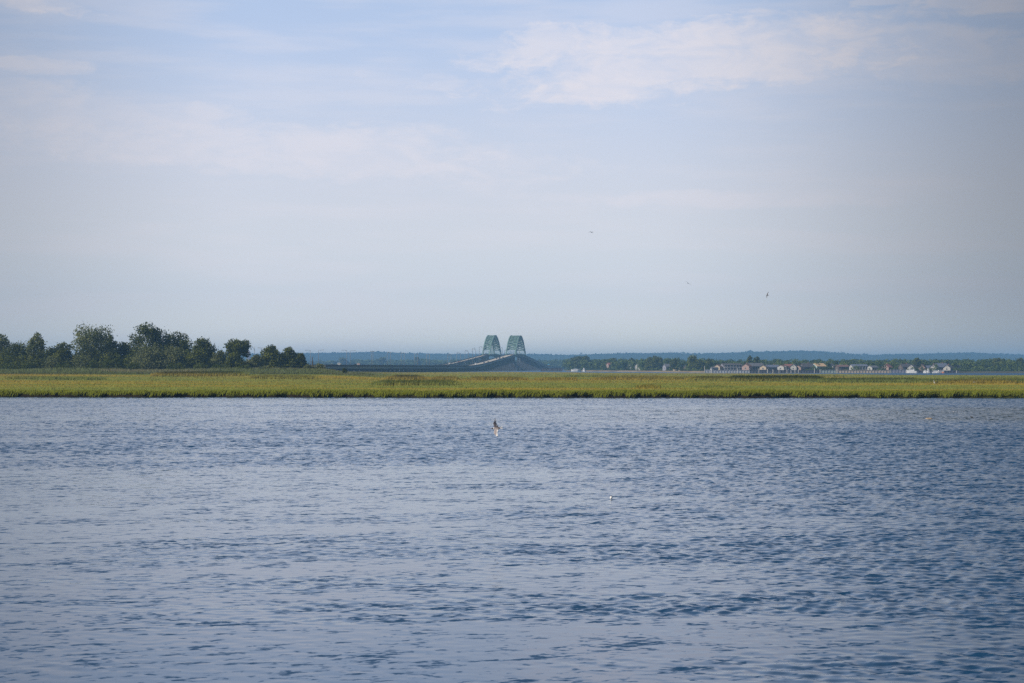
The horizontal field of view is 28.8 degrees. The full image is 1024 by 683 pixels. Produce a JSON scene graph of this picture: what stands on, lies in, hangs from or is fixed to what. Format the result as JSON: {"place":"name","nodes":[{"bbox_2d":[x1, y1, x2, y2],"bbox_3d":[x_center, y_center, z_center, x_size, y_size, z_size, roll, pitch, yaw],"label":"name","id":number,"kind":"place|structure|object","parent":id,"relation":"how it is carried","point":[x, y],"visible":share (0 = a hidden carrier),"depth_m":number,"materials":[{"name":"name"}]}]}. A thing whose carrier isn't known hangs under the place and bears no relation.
{"place":"outdoors","nodes":[
{"label":"outdoors","id":0,"kind":"place"},
{"bbox_2d":[491,418,502,436],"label":"gull","id":1,"kind":"object","parent":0,"point":[496,428],"visible":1,"depth_m":65.89,"materials":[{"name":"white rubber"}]},
{"bbox_2d":[0,370,1023,682],"bbox_3d":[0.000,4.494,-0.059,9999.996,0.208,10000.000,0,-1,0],"label":"water","id":2,"kind":"structure","parent":0,"point":[458,540],"depth_m":51.97,"materials":[{"name":"blue liquid"}]},
{"bbox_2d":[341,335,519,371],"bbox_3d":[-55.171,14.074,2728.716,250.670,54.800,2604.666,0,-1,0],"label":"causeway bridge","id":3,"kind":"structure","parent":2,"relation":"in","point":[489,340],"depth_m":2929.82,"materials":[{"name":"concrete"}]},
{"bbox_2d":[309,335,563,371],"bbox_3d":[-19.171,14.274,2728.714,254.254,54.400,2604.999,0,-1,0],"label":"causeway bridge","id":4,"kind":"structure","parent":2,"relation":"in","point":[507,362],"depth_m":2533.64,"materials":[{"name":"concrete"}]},
{"bbox_2d":[541,368,561,370],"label":"seawall","id":5,"kind":"object","parent":2,"relation":"in","point":[551,369],"visible":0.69,"depth_m":2519.80,"materials":[{"name":"grey concrete"}]},
{"bbox_2d":[712,370,748,372],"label":"seawall","id":6,"kind":"object","parent":2,"relation":"in","point":[729,371],"visible":0.7,"depth_m":1685.86,"materials":[{"name":"concrete"}]},
{"bbox_2d":[750,370,780,372],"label":"seawall","id":7,"kind":"object","parent":2,"relation":"in","point":[765,371],"visible":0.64,"depth_m":1683.86,"materials":[{"name":"grey concrete"}]},
{"bbox_2d":[781,370,820,372],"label":"seawall","id":8,"kind":"object","parent":2,"relation":"in","point":[800,371],"visible":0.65,"depth_m":1682.86,"materials":[{"name":"grey concrete"}]},
{"bbox_2d":[821,370,835,372],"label":"seawall","id":9,"kind":"object","parent":2,"relation":"in","point":[828,371],"visible":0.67,"depth_m":1681.86,"materials":[{"name":"grey concrete"}]},
{"bbox_2d":[838,370,888,372],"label":"seawall","id":10,"kind":"object","parent":2,"relation":"in","point":[862,371],"visible":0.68,"depth_m":1680.86,"materials":[{"name":"grey concrete"}]},
{"bbox_2d":[891,370,905,372],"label":"seawall","id":11,"kind":"object","parent":2,"relation":"in","point":[898,371],"visible":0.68,"depth_m":1679.85,"materials":[{"name":"grey concrete"}]},
{"bbox_2d":[907,369,917,372],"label":"boat","id":12,"kind":"object","parent":2,"relation":"on","point":[911,371],"visible":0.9,"depth_m":1672.48,"materials":[{"name":"white plastic"}]},
{"bbox_2d":[918,371,958,372],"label":"seawall","id":13,"kind":"object","parent":2,"relation":"in","point":[944,371],"visible":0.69,"depth_m":1680.85,"materials":[{"name":"grey concrete"}]},
{"bbox_2d":[0,370,1023,397],"bbox_3d":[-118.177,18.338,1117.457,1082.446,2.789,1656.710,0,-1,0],"label":"marsh ground","id":14,"kind":"structure","parent":0,"point":[589,396],"depth_m":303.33,"materials":[{"name":"green plant"}]},
{"bbox_2d":[0,334,11,359],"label":"tree","id":15,"kind":"object","parent":14,"relation":"on","point":[4,342],"visible":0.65,"depth_m":848.93,"materials":[{"name":"green plant"}]},
{"bbox_2d":[0,362,19,369],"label":"shrub","id":16,"kind":"object","parent":14,"relation":"on","point":[10,366],"visible":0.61,"depth_m":792.87,"materials":[{"name":"green plant"}]},
{"bbox_2d":[0,340,35,368],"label":"tree","id":17,"kind":"object","parent":14,"relation":"on","point":[15,349],"visible":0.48,"depth_m":841.98,"materials":[{"name":"green plant"}]},
{"bbox_2d":[21,362,38,369],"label":"shrub","id":18,"kind":"object","parent":14,"relation":"on","point":[28,365],"visible":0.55,"depth_m":794.89,"materials":[{"name":"green plant"}]},
{"bbox_2d":[25,332,47,367],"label":"tree","id":19,"kind":"object","parent":14,"relation":"on","point":[33,345],"visible":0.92,"depth_m":833.13,"materials":[{"name":"green plant"}]},
{"bbox_2d":[45,346,55,363],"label":"tree","id":20,"kind":"object","parent":14,"relation":"on","point":[50,350],"visible":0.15,"depth_m":848.06,"materials":[{"name":"green plant"}]},
{"bbox_2d":[42,356,61,367],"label":"shrub","id":21,"kind":"object","parent":14,"relation":"on","point":[52,361],"visible":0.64,"depth_m":798.80,"materials":[{"name":"green plant"}]},
{"bbox_2d":[50,341,73,366],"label":"tree","id":22,"kind":"object","parent":14,"relation":"on","point":[61,350],"visible":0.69,"depth_m":835.90,"materials":[{"name":"green plant"}]},
{"bbox_2d":[53,362,74,367],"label":"shrub","id":23,"kind":"object","parent":14,"relation":"on","point":[59,365],"visible":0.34,"depth_m":789.10,"materials":[{"name":"green plant"}]},
{"bbox_2d":[70,354,91,367],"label":"shrub","id":24,"kind":"object","parent":14,"relation":"on","point":[79,361],"visible":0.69,"depth_m":797.20,"materials":[{"name":"green plant"}]},
{"bbox_2d":[86,360,98,368],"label":"shrub","id":25,"kind":"object","parent":14,"relation":"on","point":[93,364],"visible":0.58,"depth_m":792.18,"materials":[{"name":"green plant"}]},
{"bbox_2d":[69,322,120,368],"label":"tree","id":26,"kind":"object","parent":14,"relation":"on","point":[90,346],"visible":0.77,"depth_m":837.04,"materials":[{"name":"green plant"}]},
{"bbox_2d":[101,357,114,369],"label":"shrub","id":27,"kind":"object","parent":14,"relation":"on","point":[104,362],"visible":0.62,"depth_m":792.86,"materials":[{"name":"green plant"}]},
{"bbox_2d":[102,335,120,362],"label":"tree","id":28,"kind":"object","parent":14,"relation":"on","point":[112,347],"visible":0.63,"depth_m":836.58,"materials":[{"name":"green plant"}]},
{"bbox_2d":[114,354,125,368],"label":"shrub","id":29,"kind":"object","parent":14,"relation":"on","point":[119,361],"visible":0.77,"depth_m":802.52,"materials":[{"name":"green plant"}]},
{"bbox_2d":[118,341,130,364],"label":"tree","id":30,"kind":"object","parent":14,"relation":"on","point":[123,346],"visible":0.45,"depth_m":845.13,"materials":[{"name":"green plant"}]},
{"bbox_2d":[126,362,142,369],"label":"shrub","id":31,"kind":"object","parent":14,"relation":"on","point":[134,366],"visible":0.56,"depth_m":789.12,"materials":[{"name":"green plant"}]},
{"bbox_2d":[121,322,172,366],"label":"tree","id":32,"kind":"object","parent":14,"relation":"on","point":[155,337],"visible":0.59,"depth_m":845.61,"materials":[{"name":"green plant"}]},
{"bbox_2d":[129,343,170,369],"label":"tree","id":33,"kind":"object","parent":14,"relation":"on","point":[152,357],"visible":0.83,"depth_m":808.91,"materials":[{"name":"green plant"}]},
{"bbox_2d":[0,342,303,369],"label":"undergrowth","id":34,"kind":"object","parent":14,"relation":"on","point":[125,361],"visible":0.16,"depth_m":829.23,"materials":[{"name":"green plant"}]},
{"bbox_2d":[157,346,190,368],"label":"tree","id":35,"kind":"object","parent":14,"relation":"on","point":[175,355],"visible":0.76,"depth_m":812.85,"materials":[{"name":"green plant"}]},
{"bbox_2d":[159,331,190,354],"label":"tree","id":36,"kind":"object","parent":14,"relation":"on","point":[178,343],"visible":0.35,"depth_m":848.16,"materials":[{"name":"green plant"}]},
{"bbox_2d":[166,362,185,369],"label":"shrub","id":37,"kind":"object","parent":14,"relation":"on","point":[175,366],"visible":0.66,"depth_m":788.69,"materials":[{"name":"green plant"}]},
{"bbox_2d":[0,367,369,375],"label":"reeds","id":38,"kind":"object","parent":14,"relation":"on","point":[250,370],"visible":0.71,"depth_m":757.90,"materials":[{"name":"green plant"}]},
{"bbox_2d":[183,338,192,351],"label":"tree","id":39,"kind":"object","parent":14,"relation":"on","point":[190,345],"visible":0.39,"depth_m":855.17,"materials":[{"name":"green plant"}]},
{"bbox_2d":[183,348,212,368],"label":"tree","id":40,"kind":"object","parent":14,"relation":"on","point":[197,357],"visible":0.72,"depth_m":813.83,"materials":[{"name":"green plant"}]},
{"bbox_2d":[189,336,218,358],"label":"tree","id":41,"kind":"object","parent":14,"relation":"on","point":[203,344],"visible":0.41,"depth_m":840.25,"materials":[{"name":"green plant"}]},
{"bbox_2d":[208,350,227,367],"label":"tree","id":42,"kind":"object","parent":14,"relation":"on","point":[219,358],"visible":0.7,"depth_m":820.46,"materials":[{"name":"green plant"}]},
{"bbox_2d":[223,351,246,367],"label":"tree","id":43,"kind":"object","parent":14,"relation":"on","point":[234,358],"visible":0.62,"depth_m":813.13,"materials":[{"name":"green plant"}]},
{"bbox_2d":[223,338,251,357],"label":"tree","id":44,"kind":"object","parent":14,"relation":"on","point":[241,348],"visible":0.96,"depth_m":827.80,"materials":[{"name":"green plant"}]},
{"bbox_2d":[235,364,251,368],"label":"shrub","id":45,"kind":"object","parent":14,"relation":"on","point":[243,366],"visible":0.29,"depth_m":788.58,"materials":[{"name":"green plant"}]},
{"bbox_2d":[244,354,265,367],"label":"tree","id":46,"kind":"object","parent":14,"relation":"on","point":[254,361],"visible":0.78,"depth_m":818.84,"materials":[{"name":"green plant"}]},
{"bbox_2d":[258,344,285,368],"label":"tree","id":47,"kind":"object","parent":14,"relation":"on","point":[272,351],"visible":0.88,"depth_m":827.48,"materials":[{"name":"green plant"}]},
{"bbox_2d":[276,346,297,367],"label":"tree","id":48,"kind":"object","parent":14,"relation":"on","point":[287,352],"visible":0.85,"depth_m":829.90,"materials":[{"name":"green plant"}]},
{"bbox_2d":[293,353,306,367],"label":"tree","id":49,"kind":"object","parent":14,"relation":"on","point":[301,361],"visible":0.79,"depth_m":829.02,"materials":[{"name":"green plant"}]},
{"bbox_2d":[314,363,325,368],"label":"shrub","id":50,"kind":"object","parent":14,"relation":"on","point":[321,366],"visible":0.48,"depth_m":814.31,"materials":[{"name":"green plant"}]},
{"bbox_2d":[0,0,1023,354],"label":"sky","id":51,"kind":"structure","parent":0,"point":[325,176],"materials":[{"name":"blue"}]},
{"bbox_2d":[224,352,1023,372],"bbox_3d":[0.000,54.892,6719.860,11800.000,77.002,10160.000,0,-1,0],"label":"shore","id":52,"kind":"structure","parent":0,"point":[809,356],"depth_m":8033.39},
{"bbox_2d":[338,357,348,364],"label":"tree","id":53,"kind":"object","parent":52,"relation":"on","point":[342,360],"visible":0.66,"depth_m":4225.14,"materials":[{"name":"green plant"}]},
{"bbox_2d":[376,356,387,364],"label":"tree","id":54,"kind":"object","parent":52,"relation":"on","point":[381,361],"visible":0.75,"depth_m":4235.70,"materials":[{"name":"green plant"}]},
{"bbox_2d":[573,356,581,368],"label":"tree","id":55,"kind":"object","parent":52,"relation":"on","point":[577,359],"visible":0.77,"depth_m":2617.52,"materials":[{"name":"green plant"}]},
{"bbox_2d":[581,356,590,368],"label":"tree","id":56,"kind":"object","parent":52,"relation":"on","point":[587,358],"visible":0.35,"depth_m":2597.93,"materials":[{"name":"green plant"}]},
{"bbox_2d":[245,357,1023,369],"bbox_3d":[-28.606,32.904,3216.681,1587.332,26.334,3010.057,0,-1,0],"label":"woodland","id":57,"kind":"object","parent":52,"relation":"on","point":[621,363],"visible":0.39,"depth_m":2134.55,"materials":[{"name":"green plant"}]},
{"bbox_2d":[250,350,1023,356],"bbox_3d":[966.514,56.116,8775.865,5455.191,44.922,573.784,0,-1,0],"label":"hill woodland","id":58,"kind":"object","parent":52,"relation":"on","point":[712,353],"visible":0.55,"depth_m":8574.13,"materials":[{"name":"green plant"}]},
{"bbox_2d":[644,357,652,368],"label":"tree","id":59,"kind":"object","parent":52,"relation":"on","point":[647,362],"visible":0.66,"depth_m":2108.06,"materials":[{"name":"green plant"}]},
{"bbox_2d":[649,356,662,368],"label":"tree","id":60,"kind":"object","parent":52,"relation":"on","point":[658,362],"visible":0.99,"depth_m":2077.75,"materials":[{"name":"green plant"}]},
{"bbox_2d":[662,364,671,370],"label":"house","id":61,"kind":"structure","parent":52,"relation":"on","point":[665,366],"depth_m":2025.96,"materials":[{"name":"white"}]},
{"bbox_2d":[669,359,679,369],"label":"tree","id":62,"kind":"object","parent":52,"relation":"on","point":[674,363],"visible":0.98,"depth_m":1956.68,"materials":[{"name":"green plant"}]},
{"bbox_2d":[687,355,697,368],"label":"tree","id":63,"kind":"object","parent":52,"relation":"on","point":[691,359],"visible":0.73,"depth_m":1886.86,"materials":[{"name":"green plant"}]},
{"bbox_2d":[694,359,705,369],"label":"tree","id":64,"kind":"object","parent":52,"relation":"on","point":[699,363],"visible":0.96,"depth_m":1848.11,"materials":[{"name":"green plant"}]},
{"bbox_2d":[705,358,713,368],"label":"tree","id":65,"kind":"object","parent":52,"relation":"on","point":[709,363],"visible":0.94,"depth_m":1858.03,"materials":[{"name":"green plant"}]},
{"bbox_2d":[713,364,722,369],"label":"house","id":66,"kind":"structure","parent":52,"relation":"on","point":[719,366],"depth_m":1747.64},
{"bbox_2d":[720,363,741,369],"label":"house","id":67,"kind":"structure","parent":52,"relation":"on","point":[730,366],"depth_m":1750.41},
{"bbox_2d":[742,363,752,369],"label":"house","id":68,"kind":"structure","parent":52,"relation":"on","point":[746,366],"depth_m":1747.76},
{"bbox_2d":[747,355,752,362],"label":"tree","id":69,"kind":"object","parent":52,"relation":"on","point":[749,359],"visible":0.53,"depth_m":1798.63,"materials":[{"name":"green plant"}]},
{"bbox_2d":[748,363,763,369],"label":"house","id":70,"kind":"structure","parent":52,"relation":"on","point":[756,366],"depth_m":1756.16,"materials":[{"name":"grey"}]},
{"bbox_2d":[753,356,759,362],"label":"tree","id":71,"kind":"object","parent":52,"relation":"on","point":[756,359],"visible":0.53,"depth_m":1798.30,"materials":[{"name":"green plant"}]},
{"bbox_2d":[760,365,767,369],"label":"house","id":72,"kind":"structure","parent":52,"relation":"on","point":[763,367],"depth_m":1742.80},
{"bbox_2d":[766,364,778,369],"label":"house","id":73,"kind":"structure","parent":52,"relation":"on","point":[772,367],"depth_m":1751.32,"materials":[{"name":"grey"}]},
{"bbox_2d":[777,365,790,369],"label":"house","id":74,"kind":"structure","parent":52,"relation":"on","point":[782,367],"depth_m":1742.46,"materials":[{"name":"white"}]},
{"bbox_2d":[791,364,796,369],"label":"house","id":75,"kind":"structure","parent":52,"relation":"on","point":[793,366],"depth_m":1747.93,"materials":[{"name":"white"}]},
{"bbox_2d":[800,362,813,369],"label":"house","id":76,"kind":"structure","parent":52,"relation":"on","point":[808,365],"depth_m":1756.88,"materials":[{"name":"grey"}]},
{"bbox_2d":[600,360,1023,370],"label":"garden greenery","id":77,"kind":"object","parent":52,"relation":"on","point":[982,368],"visible":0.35,"depth_m":1736.26,"materials":[{"name":"green plant"}]},
{"bbox_2d":[813,363,825,369],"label":"house","id":78,"kind":"structure","parent":52,"relation":"on","point":[819,366],"depth_m":1761.78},
{"bbox_2d":[820,366,833,369],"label":"hedge","id":79,"kind":"object","parent":52,"relation":"on","point":[826,368],"visible":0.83,"depth_m":1714.16,"materials":[{"name":"green plant"}]},
{"bbox_2d":[834,365,848,370],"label":"house","id":80,"kind":"structure","parent":52,"relation":"on","point":[840,367],"depth_m":1761.80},
{"bbox_2d":[849,364,867,369],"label":"house","id":81,"kind":"structure","parent":52,"relation":"on","point":[862,366],"depth_m":1746.09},
{"bbox_2d":[866,365,878,369],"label":"house","id":82,"kind":"structure","parent":52,"relation":"on","point":[873,367],"depth_m":1742.63,"materials":[{"name":"white"}]},
{"bbox_2d":[884,363,891,370],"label":"house","id":83,"kind":"structure","parent":52,"relation":"on","point":[888,366],"depth_m":1746.73,"materials":[{"name":"grey"}]},
{"bbox_2d":[898,363,910,369],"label":"house","id":84,"kind":"structure","parent":52,"relation":"on","point":[903,366],"depth_m":1747.45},
{"bbox_2d":[907,364,916,368],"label":"house","id":85,"kind":"structure","parent":52,"relation":"on","point":[911,366],"depth_m":1743.05,"materials":[{"name":"white"}]},
{"bbox_2d":[912,357,920,365],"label":"tree","id":86,"kind":"object","parent":52,"relation":"on","point":[916,361],"visible":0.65,"depth_m":1798.12,"materials":[{"name":"green plant"}]},
{"bbox_2d":[936,362,946,369],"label":"house","id":87,"kind":"structure","parent":52,"relation":"on","point":[941,365],"depth_m":1757.31,"materials":[{"name":"grey"}]},
{"bbox_2d":[943,364,953,370],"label":"house","id":88,"kind":"structure","parent":52,"relation":"on","point":[948,367],"depth_m":1742.81,"materials":[{"name":"white"}]},
{"bbox_2d":[992,357,1002,370],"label":"tree","id":89,"kind":"object","parent":52,"relation":"on","point":[998,359],"visible":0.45,"depth_m":1788.48,"materials":[{"name":"green plant"}]}
]}

